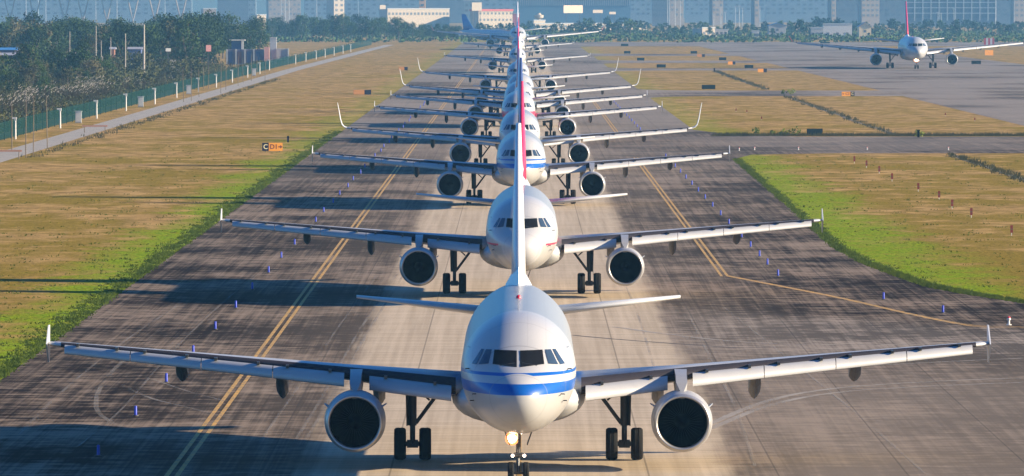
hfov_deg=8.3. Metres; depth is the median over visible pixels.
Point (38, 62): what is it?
tree
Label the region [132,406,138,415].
edge marker
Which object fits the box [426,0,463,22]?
building
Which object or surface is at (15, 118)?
sensor post
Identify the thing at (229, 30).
tree
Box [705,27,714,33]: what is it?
tree
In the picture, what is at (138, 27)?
tree
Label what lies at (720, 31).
building
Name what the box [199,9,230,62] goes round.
tree
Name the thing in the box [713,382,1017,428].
tyre mark
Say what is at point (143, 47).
utility pole
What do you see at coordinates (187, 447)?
yellow line
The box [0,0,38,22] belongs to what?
building
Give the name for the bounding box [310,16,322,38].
tree
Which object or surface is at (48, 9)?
building
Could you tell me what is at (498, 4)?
building
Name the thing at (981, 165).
drainage ditch
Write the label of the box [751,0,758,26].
building
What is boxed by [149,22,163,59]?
tree
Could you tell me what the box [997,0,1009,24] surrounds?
building
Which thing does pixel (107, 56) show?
tree
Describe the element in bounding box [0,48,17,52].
shed
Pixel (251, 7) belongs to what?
building
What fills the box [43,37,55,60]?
tree
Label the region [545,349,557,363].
cockpit window
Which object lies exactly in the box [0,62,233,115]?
reeds
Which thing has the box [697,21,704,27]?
tree
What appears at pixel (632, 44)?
link taxiway
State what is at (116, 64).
tree
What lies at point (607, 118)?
yellow line
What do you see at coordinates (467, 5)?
building
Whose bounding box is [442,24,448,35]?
tree
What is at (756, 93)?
link taxiway
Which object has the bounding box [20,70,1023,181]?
weeds
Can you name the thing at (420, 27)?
tree
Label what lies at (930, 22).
tree
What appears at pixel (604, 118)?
yellow line
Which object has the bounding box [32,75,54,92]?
tree
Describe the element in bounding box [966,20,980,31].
tree
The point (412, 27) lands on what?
tree
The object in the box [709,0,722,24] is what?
building
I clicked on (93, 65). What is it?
tree
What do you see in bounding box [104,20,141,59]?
tree
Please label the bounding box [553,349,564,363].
cockpit window
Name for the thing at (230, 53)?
door
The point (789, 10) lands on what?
building
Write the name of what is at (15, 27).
tree
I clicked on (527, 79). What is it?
airliner
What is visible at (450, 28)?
tree
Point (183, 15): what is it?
tree
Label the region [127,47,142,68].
shed
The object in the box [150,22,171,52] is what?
tree
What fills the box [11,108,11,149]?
wooden pole
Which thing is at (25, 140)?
wooden pole
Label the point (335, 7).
building
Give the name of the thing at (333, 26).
tree
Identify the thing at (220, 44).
tree
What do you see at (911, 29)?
tree
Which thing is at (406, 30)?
tree
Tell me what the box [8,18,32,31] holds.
tree
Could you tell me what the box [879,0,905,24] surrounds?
building
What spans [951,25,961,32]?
tree
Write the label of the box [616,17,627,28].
tree
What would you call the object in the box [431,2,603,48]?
wide airliner
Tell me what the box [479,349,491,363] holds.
cockpit window
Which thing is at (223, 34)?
tree
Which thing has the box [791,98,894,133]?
drainage ditch
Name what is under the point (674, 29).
tree
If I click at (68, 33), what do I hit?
tree
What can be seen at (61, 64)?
tree
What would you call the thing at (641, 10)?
building
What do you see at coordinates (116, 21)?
tree
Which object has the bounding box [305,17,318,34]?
tree
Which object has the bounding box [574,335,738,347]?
pavement crack
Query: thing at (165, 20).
tree
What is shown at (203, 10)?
building
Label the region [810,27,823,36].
building
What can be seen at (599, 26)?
tree
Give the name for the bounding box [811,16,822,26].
tree
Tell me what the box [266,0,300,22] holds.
building
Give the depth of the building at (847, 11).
4997.13 m
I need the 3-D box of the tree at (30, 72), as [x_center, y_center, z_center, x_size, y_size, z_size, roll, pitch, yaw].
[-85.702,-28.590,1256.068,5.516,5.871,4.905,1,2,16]
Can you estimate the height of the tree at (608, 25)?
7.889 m
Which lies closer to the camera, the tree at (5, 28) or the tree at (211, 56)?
the tree at (211, 56)
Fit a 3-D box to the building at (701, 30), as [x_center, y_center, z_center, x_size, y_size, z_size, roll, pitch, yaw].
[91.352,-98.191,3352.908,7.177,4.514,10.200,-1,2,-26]
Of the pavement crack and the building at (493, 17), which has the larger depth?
the building at (493, 17)
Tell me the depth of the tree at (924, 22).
3862.02 m
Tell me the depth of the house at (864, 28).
3248.46 m
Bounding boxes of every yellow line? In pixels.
[164,47,485,475]
[175,47,486,475]
[593,102,614,131]
[595,102,617,131]
[640,166,722,275]
[643,165,728,275]
[728,276,1004,327]
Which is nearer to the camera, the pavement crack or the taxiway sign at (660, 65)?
the pavement crack
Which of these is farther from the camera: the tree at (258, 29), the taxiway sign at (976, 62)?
the tree at (258, 29)
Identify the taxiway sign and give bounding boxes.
[262,143,282,151]
[353,90,370,94]
[657,64,665,67]
[702,85,714,88]
[807,129,822,134]
[842,92,854,96]
[971,61,980,64]
[985,50,992,54]
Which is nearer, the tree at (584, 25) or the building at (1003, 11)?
the tree at (584, 25)
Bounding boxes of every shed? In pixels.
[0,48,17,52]
[0,53,15,67]
[109,47,116,56]
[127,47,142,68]
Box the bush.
[788,126,800,134]
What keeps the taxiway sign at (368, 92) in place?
on the ground
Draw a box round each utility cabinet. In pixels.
[75,111,81,122]
[138,96,143,106]
[186,85,190,93]
[252,68,255,75]
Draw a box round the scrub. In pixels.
[0,50,291,132]
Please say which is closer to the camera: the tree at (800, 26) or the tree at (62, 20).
the tree at (62, 20)
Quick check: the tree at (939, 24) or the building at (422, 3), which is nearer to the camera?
the tree at (939, 24)
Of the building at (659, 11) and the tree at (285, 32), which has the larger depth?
the building at (659, 11)
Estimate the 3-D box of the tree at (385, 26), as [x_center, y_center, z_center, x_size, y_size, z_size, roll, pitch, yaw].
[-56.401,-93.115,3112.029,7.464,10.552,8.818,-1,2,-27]
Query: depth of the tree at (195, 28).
1696.18 m
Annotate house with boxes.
[767,23,786,34]
[857,22,871,37]
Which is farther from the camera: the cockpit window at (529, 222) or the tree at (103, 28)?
the tree at (103, 28)
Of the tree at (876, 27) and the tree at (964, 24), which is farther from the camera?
the tree at (964, 24)
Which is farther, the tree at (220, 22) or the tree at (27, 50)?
the tree at (220, 22)
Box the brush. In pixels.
[259,27,1023,42]
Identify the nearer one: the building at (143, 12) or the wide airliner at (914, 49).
the wide airliner at (914, 49)
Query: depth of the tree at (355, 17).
3106.57 m
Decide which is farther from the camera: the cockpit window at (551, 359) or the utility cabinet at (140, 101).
the utility cabinet at (140, 101)
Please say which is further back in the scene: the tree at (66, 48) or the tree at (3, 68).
the tree at (66, 48)
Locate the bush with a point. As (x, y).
(792, 129)
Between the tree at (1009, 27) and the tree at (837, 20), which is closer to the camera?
the tree at (1009, 27)
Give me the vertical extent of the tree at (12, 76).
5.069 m
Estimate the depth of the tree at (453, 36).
2936.25 m
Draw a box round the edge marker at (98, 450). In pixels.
[95,445,101,455]
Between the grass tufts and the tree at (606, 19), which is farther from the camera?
the tree at (606, 19)
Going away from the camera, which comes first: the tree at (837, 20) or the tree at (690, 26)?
the tree at (837, 20)
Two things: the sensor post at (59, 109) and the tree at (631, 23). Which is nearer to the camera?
the sensor post at (59, 109)
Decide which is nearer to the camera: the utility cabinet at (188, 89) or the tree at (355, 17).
the utility cabinet at (188, 89)
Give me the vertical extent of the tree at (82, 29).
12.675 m
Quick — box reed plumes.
[0,75,143,105]
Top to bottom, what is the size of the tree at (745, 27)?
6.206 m
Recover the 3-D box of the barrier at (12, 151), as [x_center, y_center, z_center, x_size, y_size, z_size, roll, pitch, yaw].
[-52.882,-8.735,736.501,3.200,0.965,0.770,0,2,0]
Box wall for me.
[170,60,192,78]
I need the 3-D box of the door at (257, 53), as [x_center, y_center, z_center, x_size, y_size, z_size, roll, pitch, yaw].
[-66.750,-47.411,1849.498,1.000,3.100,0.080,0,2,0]
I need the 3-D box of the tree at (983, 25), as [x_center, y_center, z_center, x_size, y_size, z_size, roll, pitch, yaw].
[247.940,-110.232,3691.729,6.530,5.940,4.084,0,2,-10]
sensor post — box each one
[12,117,16,138]
[57,108,60,127]
[123,94,126,110]
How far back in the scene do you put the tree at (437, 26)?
3074.50 m
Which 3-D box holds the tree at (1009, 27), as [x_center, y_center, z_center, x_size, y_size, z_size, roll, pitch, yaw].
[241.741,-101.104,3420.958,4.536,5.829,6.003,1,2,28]
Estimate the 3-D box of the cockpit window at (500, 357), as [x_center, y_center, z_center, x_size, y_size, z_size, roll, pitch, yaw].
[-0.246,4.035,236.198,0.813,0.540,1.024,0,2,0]
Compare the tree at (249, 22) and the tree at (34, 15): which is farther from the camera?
the tree at (249, 22)
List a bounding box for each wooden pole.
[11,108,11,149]
[25,123,25,157]
[33,96,33,154]
[46,96,47,148]
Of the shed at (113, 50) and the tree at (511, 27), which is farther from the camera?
the tree at (511, 27)
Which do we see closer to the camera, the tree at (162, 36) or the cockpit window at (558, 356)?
the cockpit window at (558, 356)
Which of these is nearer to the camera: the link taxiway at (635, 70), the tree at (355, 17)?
the link taxiway at (635, 70)
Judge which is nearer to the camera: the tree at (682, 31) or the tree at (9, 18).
the tree at (9, 18)
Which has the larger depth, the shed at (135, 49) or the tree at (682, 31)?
the tree at (682, 31)
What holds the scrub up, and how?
on the ground
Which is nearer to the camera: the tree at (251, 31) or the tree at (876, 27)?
the tree at (251, 31)
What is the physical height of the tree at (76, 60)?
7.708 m
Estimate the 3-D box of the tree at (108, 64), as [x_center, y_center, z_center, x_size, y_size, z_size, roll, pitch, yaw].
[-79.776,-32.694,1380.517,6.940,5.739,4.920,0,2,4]
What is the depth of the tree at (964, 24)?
3961.27 m
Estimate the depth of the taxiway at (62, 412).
351.62 m
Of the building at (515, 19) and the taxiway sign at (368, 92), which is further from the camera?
the building at (515, 19)
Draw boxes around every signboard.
[206,45,210,67]
[472,2,481,10]
[564,5,582,22]
[593,10,602,12]
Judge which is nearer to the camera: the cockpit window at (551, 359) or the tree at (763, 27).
the cockpit window at (551, 359)
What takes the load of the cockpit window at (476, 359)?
in the airliner at (516, 377)
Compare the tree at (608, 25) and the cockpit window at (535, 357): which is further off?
the tree at (608, 25)
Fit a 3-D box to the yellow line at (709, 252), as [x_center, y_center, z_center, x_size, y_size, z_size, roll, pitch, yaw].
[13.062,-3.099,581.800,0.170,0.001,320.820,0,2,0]
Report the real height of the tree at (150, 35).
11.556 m
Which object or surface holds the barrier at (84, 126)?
on the perimeter road
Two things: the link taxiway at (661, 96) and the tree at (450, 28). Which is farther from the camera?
the tree at (450, 28)
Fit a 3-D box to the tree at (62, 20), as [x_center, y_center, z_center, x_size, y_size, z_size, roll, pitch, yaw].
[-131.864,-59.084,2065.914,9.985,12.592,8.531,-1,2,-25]
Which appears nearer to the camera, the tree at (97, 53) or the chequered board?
the tree at (97, 53)
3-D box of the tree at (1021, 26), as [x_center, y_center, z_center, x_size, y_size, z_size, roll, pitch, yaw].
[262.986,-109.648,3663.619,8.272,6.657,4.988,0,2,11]
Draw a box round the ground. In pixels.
[0,18,1023,378]
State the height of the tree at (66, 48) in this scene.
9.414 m
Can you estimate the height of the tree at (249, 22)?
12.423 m
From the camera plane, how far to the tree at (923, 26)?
3445.80 m
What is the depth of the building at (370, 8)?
5597.04 m
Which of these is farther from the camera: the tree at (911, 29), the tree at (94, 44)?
the tree at (911, 29)
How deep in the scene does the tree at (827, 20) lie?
3780.81 m
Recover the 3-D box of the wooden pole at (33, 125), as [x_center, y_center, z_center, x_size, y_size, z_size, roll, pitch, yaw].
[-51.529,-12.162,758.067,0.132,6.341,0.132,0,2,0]
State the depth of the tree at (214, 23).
1808.75 m
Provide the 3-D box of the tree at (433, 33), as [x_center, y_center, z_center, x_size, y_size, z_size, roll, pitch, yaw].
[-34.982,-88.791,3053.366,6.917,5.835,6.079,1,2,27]
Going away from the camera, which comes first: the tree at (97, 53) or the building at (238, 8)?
the tree at (97, 53)
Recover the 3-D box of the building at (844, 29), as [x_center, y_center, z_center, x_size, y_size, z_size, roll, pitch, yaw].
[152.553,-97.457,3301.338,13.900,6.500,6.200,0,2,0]
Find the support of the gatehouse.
on the ground
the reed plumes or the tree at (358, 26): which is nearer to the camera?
the reed plumes
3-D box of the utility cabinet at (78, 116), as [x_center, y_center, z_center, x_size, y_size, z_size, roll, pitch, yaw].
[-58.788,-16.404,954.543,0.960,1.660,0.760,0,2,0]
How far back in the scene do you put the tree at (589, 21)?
3687.54 m
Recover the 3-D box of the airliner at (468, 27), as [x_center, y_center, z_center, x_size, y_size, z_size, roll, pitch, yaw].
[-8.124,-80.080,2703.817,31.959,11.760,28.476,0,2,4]
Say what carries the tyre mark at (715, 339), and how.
on the taxiway at (62, 412)
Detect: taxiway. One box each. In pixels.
[0,42,1023,475]
[574,42,695,45]
[591,54,736,55]
[600,61,765,62]
[610,68,793,69]
[612,70,657,70]
[638,89,696,90]
[641,91,899,95]
[648,96,677,97]
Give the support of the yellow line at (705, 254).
on the taxiway at (62, 412)
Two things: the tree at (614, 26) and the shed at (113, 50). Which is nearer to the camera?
the shed at (113, 50)
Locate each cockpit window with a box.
[472,349,483,363]
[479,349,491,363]
[493,349,516,366]
[498,218,504,226]
[506,218,512,226]
[520,349,543,366]
[524,218,537,227]
[526,150,531,155]
[539,218,545,226]
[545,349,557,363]
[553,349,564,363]
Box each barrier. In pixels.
[0,150,21,158]
[82,125,107,132]
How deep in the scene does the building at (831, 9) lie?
4597.51 m
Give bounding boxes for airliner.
[46,123,990,475]
[220,81,823,293]
[312,57,729,203]
[337,48,701,162]
[374,41,662,135]
[392,36,646,125]
[400,33,640,112]
[418,28,618,90]
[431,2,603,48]
[445,22,590,72]
[450,14,527,44]
[463,17,573,55]
[789,1,1023,68]
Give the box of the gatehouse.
[226,37,288,64]
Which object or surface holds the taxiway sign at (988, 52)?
on the ground
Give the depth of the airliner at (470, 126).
827.55 m
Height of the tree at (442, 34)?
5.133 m
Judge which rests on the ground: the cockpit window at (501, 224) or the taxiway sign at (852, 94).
the taxiway sign at (852, 94)
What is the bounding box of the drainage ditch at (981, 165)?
[954,154,1021,178]
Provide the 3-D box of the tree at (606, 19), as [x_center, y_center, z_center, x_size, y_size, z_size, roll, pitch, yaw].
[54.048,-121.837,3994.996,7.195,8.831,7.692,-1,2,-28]
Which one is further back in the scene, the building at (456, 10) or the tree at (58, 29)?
the building at (456, 10)
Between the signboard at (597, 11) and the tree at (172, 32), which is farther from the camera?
the signboard at (597, 11)
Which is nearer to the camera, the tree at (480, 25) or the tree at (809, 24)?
the tree at (809, 24)
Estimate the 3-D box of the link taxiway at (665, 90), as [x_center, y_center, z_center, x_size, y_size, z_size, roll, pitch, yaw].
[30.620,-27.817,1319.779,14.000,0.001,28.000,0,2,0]
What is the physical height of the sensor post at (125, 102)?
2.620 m
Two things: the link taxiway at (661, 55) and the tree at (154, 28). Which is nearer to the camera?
the tree at (154, 28)
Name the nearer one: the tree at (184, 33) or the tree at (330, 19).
the tree at (184, 33)
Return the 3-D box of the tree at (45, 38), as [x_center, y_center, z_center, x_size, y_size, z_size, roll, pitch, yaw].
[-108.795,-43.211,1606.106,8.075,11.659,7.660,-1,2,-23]
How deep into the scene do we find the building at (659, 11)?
4797.42 m
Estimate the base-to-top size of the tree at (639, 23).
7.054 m
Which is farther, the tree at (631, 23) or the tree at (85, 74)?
the tree at (631, 23)
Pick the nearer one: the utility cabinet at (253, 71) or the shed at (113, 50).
the shed at (113, 50)
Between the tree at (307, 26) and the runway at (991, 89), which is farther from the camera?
the tree at (307, 26)
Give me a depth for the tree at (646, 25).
3916.78 m
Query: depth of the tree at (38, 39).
1591.84 m
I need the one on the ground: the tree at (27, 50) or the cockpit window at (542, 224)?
the tree at (27, 50)
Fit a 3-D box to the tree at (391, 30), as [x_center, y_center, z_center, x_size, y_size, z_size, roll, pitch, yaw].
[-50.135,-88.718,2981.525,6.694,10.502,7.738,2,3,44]
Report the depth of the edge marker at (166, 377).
303.54 m
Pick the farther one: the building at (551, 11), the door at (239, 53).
the building at (551, 11)
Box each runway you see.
[684,42,1023,125]
[846,42,1023,45]
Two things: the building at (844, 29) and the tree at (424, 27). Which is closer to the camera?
the tree at (424, 27)
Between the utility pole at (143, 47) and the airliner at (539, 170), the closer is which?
the airliner at (539, 170)
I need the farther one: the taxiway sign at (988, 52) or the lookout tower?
the lookout tower
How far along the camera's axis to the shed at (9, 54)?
1420.18 m
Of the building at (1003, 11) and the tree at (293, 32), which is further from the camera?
the building at (1003, 11)
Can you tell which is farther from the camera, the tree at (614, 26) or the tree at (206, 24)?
the tree at (614, 26)
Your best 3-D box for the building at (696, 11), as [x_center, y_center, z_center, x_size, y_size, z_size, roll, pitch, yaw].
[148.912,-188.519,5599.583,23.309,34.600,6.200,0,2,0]
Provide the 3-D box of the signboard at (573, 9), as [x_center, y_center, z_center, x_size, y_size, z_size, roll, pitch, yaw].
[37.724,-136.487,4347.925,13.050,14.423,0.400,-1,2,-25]
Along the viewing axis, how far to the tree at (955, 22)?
3497.11 m
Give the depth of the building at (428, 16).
4298.55 m
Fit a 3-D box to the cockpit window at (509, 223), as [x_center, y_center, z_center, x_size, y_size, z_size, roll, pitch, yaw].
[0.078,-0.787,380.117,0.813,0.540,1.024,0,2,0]
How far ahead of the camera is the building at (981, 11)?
4697.15 m
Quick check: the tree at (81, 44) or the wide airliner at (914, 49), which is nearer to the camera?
the tree at (81, 44)
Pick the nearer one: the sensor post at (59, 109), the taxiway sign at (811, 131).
the taxiway sign at (811, 131)
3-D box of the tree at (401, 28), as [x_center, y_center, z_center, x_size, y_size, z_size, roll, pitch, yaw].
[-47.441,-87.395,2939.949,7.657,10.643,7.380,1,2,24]
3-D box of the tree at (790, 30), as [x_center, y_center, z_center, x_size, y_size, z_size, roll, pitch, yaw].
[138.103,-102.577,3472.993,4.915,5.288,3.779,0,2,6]
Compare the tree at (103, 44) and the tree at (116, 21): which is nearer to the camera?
the tree at (103, 44)
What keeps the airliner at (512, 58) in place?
on the taxiway at (62, 412)
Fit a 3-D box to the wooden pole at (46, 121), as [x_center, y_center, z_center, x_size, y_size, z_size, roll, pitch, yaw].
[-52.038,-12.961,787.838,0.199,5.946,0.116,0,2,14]
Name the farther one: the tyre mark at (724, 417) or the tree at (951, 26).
the tree at (951, 26)
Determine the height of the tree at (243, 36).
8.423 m
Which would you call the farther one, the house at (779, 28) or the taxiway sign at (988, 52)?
the house at (779, 28)
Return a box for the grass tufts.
[0,130,1023,379]
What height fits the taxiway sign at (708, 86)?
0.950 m
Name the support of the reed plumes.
attached to the reeds
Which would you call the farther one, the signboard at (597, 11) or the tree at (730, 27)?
the signboard at (597, 11)
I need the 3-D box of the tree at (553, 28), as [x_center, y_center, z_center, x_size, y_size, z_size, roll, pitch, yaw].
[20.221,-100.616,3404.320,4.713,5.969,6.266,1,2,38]
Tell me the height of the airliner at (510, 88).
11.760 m
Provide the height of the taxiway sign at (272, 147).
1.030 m
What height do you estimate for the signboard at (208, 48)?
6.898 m
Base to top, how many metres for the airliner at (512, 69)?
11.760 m
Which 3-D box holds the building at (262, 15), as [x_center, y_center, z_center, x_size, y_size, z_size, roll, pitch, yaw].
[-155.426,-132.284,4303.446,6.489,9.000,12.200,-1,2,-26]
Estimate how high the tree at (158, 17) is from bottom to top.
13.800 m
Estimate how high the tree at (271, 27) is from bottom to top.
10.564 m
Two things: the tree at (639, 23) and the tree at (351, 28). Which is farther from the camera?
the tree at (639, 23)
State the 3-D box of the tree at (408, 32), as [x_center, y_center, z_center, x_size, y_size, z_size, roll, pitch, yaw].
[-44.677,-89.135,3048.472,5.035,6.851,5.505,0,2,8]
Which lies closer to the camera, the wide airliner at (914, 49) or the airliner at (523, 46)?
the wide airliner at (914, 49)
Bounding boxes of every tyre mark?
[616,327,895,344]
[712,378,1002,423]
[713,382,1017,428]
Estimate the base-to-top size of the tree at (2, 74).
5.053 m
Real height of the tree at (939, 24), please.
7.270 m
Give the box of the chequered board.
[984,38,993,44]
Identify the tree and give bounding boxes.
[0,14,18,25]
[0,22,18,46]
[0,29,20,51]
[0,53,16,77]
[0,70,10,92]
[1,22,23,47]
[2,70,25,92]
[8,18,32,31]
[8,40,43,84]
[13,32,45,50]
[13,44,40,67]
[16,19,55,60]
[17,23,51,60]
[18,61,41,86]
[20,23,52,59]
[21,10,44,25]
[32,60,49,84]
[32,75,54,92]
[33,61,52,83]
[42,20,71,50]
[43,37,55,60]
[44,46,66,74]
[47,15,69,24]
[47,34,74,51]
[49,19,75,49]
[53,56,79,77]
[53,66,76,89]
[61,14,79,21]
[66,17,85,48]
[66,48,93,78]
[68,18,98,54]
[73,37,98,60]
[78,56,106,79]
[81,70,93,80]
[84,20,98,54]
[84,26,109,57]
[92,30,115,57]
[93,22,113,53]
[94,32,129,61]
[94,57,118,76]
[99,15,123,27]
[100,54,116,67]
[103,57,120,73]
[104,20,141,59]
[106,22,138,50]
[108,17,131,30]
[127,21,160,55]
[136,24,163,62]
[148,12,167,22]
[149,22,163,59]
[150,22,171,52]
[151,32,175,65]
[156,13,183,59]
[159,20,200,63]
[169,16,205,59]
[177,11,199,21]
[185,11,217,57]
[187,35,219,62]
[188,15,208,53]
[195,25,227,63]
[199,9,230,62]
[202,14,227,62]
[210,12,230,55]
[214,22,230,63]
[219,11,248,48]
[222,32,255,48]
[223,23,241,48]
[237,23,260,48]
[244,16,264,45]
[249,14,271,48]
[265,16,278,36]
[270,15,285,35]
[274,20,284,35]
[275,23,294,39]
[287,20,301,34]
[290,14,309,37]
[300,17,314,37]
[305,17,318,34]
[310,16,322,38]
[315,17,332,39]
[325,14,339,40]
[329,15,344,38]
[334,13,351,38]
[344,15,354,38]
[349,22,357,39]
[350,13,361,36]
[355,18,369,38]
[359,15,372,39]
[363,19,382,38]
[374,17,388,38]
[379,16,389,38]
[385,16,397,40]
[389,17,406,40]
[393,24,408,36]
[405,24,411,36]
[407,21,417,37]
[414,24,423,38]
[418,23,427,35]
[424,27,436,39]
[433,22,441,38]
[436,29,447,36]
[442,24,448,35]
[448,26,455,37]
[450,29,460,37]
[477,22,484,29]
[507,23,514,29]
[526,21,533,28]
[548,24,557,32]
[568,24,580,32]
[578,21,592,35]
[582,18,593,30]
[591,23,606,33]
[603,16,611,28]
[604,20,616,32]
[612,22,621,33]
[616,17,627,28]
[621,18,638,33]
[633,20,642,29]
[643,22,651,29]
[660,23,670,31]
[672,26,678,33]
[679,27,685,34]
[687,22,698,30]
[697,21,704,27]
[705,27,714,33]
[728,23,734,31]
[742,23,750,33]
[761,21,768,30]
[787,25,795,33]
[791,19,807,32]
[804,22,813,34]
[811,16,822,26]
[820,18,831,25]
[834,17,844,22]
[873,23,880,31]
[885,19,898,29]
[891,21,903,30]
[903,23,916,33]
[918,19,929,27]
[918,25,930,32]
[927,19,934,27]
[935,19,944,29]
[945,24,954,32]
[951,19,962,32]
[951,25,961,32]
[961,20,969,29]
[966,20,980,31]
[980,22,990,30]
[991,21,1003,33]
[1004,24,1012,32]
[1010,23,1017,31]
[1013,21,1023,32]
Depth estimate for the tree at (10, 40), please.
1603.35 m
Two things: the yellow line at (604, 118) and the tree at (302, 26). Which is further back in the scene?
the tree at (302, 26)
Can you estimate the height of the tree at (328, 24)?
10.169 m
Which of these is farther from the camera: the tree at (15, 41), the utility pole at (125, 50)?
the tree at (15, 41)
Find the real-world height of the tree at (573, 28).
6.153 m
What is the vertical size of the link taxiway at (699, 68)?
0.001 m
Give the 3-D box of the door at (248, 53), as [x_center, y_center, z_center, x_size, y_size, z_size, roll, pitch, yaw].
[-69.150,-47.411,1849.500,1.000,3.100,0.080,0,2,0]
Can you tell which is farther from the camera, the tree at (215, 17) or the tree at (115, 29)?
the tree at (215, 17)
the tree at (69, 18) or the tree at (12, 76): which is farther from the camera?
the tree at (69, 18)
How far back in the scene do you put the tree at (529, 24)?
3955.42 m
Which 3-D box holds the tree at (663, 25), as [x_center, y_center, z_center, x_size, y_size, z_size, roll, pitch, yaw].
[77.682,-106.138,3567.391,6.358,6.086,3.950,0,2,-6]
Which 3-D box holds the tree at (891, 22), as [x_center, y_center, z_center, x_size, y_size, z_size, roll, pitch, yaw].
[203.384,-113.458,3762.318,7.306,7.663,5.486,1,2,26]
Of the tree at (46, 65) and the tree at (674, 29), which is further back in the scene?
the tree at (674, 29)
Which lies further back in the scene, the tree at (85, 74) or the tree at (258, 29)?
the tree at (258, 29)
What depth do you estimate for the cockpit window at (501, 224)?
380.55 m
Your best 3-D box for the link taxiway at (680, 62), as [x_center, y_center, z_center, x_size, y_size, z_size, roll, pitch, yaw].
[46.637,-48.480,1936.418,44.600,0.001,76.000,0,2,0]
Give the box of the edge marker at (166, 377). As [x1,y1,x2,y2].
[164,373,168,382]
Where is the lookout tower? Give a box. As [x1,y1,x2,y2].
[534,13,543,19]
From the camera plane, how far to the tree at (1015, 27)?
3656.63 m
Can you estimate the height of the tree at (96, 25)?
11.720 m
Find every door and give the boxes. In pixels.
[229,52,231,62]
[238,52,241,62]
[247,52,250,62]
[256,52,259,59]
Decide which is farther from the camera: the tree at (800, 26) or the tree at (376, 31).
the tree at (800, 26)
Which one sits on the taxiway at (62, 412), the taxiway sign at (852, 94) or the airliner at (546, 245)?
the airliner at (546, 245)
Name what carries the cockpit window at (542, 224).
in the airliner at (546, 245)
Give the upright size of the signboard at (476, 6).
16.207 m
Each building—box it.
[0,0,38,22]
[39,0,120,22]
[121,0,191,22]
[201,8,216,15]
[217,0,247,23]
[248,0,255,21]
[249,14,266,27]
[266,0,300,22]
[304,0,358,22]
[326,0,343,20]
[358,0,418,21]
[379,8,449,28]
[419,0,425,7]
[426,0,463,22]
[464,0,479,20]
[469,9,513,28]
[480,0,515,12]
[512,13,519,25]
[516,0,629,25]
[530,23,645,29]
[532,20,545,23]
[630,0,651,23]
[652,0,668,25]
[670,0,683,24]
[685,0,708,22]
[693,27,714,36]
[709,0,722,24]
[715,29,727,36]
[723,0,750,22]
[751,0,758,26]
[752,30,759,37]
[759,0,827,21]
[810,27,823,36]
[823,23,851,36]
[828,0,835,22]
[836,0,857,24]
[858,0,879,26]
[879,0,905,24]
[906,0,996,26]
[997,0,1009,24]
[1010,0,1023,26]
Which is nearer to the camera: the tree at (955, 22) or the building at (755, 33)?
the building at (755, 33)
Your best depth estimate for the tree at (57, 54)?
1387.42 m
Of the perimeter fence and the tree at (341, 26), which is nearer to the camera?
the perimeter fence
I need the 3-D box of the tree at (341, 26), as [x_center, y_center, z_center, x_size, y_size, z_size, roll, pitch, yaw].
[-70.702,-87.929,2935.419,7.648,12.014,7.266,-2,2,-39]
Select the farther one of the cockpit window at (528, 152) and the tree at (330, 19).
the tree at (330, 19)
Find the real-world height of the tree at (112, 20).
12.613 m
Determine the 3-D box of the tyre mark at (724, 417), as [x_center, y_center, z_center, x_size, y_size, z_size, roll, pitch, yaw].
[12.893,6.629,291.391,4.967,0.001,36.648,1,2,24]
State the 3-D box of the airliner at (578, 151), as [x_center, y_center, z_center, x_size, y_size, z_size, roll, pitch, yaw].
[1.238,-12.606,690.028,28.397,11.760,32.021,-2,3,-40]
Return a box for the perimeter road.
[0,45,390,161]
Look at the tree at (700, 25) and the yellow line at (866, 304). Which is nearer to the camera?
the yellow line at (866, 304)
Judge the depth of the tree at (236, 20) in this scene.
2021.94 m
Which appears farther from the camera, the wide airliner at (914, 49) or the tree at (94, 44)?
the wide airliner at (914, 49)
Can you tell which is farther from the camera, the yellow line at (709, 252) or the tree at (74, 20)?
the tree at (74, 20)
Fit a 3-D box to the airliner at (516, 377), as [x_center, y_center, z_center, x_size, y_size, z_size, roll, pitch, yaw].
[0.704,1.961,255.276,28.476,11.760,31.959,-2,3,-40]
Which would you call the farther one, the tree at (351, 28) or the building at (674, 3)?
the building at (674, 3)
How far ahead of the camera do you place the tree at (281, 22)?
3047.91 m
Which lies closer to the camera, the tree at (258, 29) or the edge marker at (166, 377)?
the edge marker at (166, 377)
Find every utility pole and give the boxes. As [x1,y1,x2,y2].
[125,34,125,66]
[143,25,144,73]
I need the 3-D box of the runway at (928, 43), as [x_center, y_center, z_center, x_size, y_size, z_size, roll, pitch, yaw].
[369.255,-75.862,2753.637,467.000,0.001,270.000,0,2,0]
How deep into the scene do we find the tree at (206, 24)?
1745.25 m
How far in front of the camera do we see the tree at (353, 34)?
3059.49 m
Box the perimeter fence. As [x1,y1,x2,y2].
[0,40,370,139]
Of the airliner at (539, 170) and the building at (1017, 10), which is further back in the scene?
the building at (1017, 10)
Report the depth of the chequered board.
2651.67 m
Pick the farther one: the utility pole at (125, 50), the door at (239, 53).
the door at (239, 53)

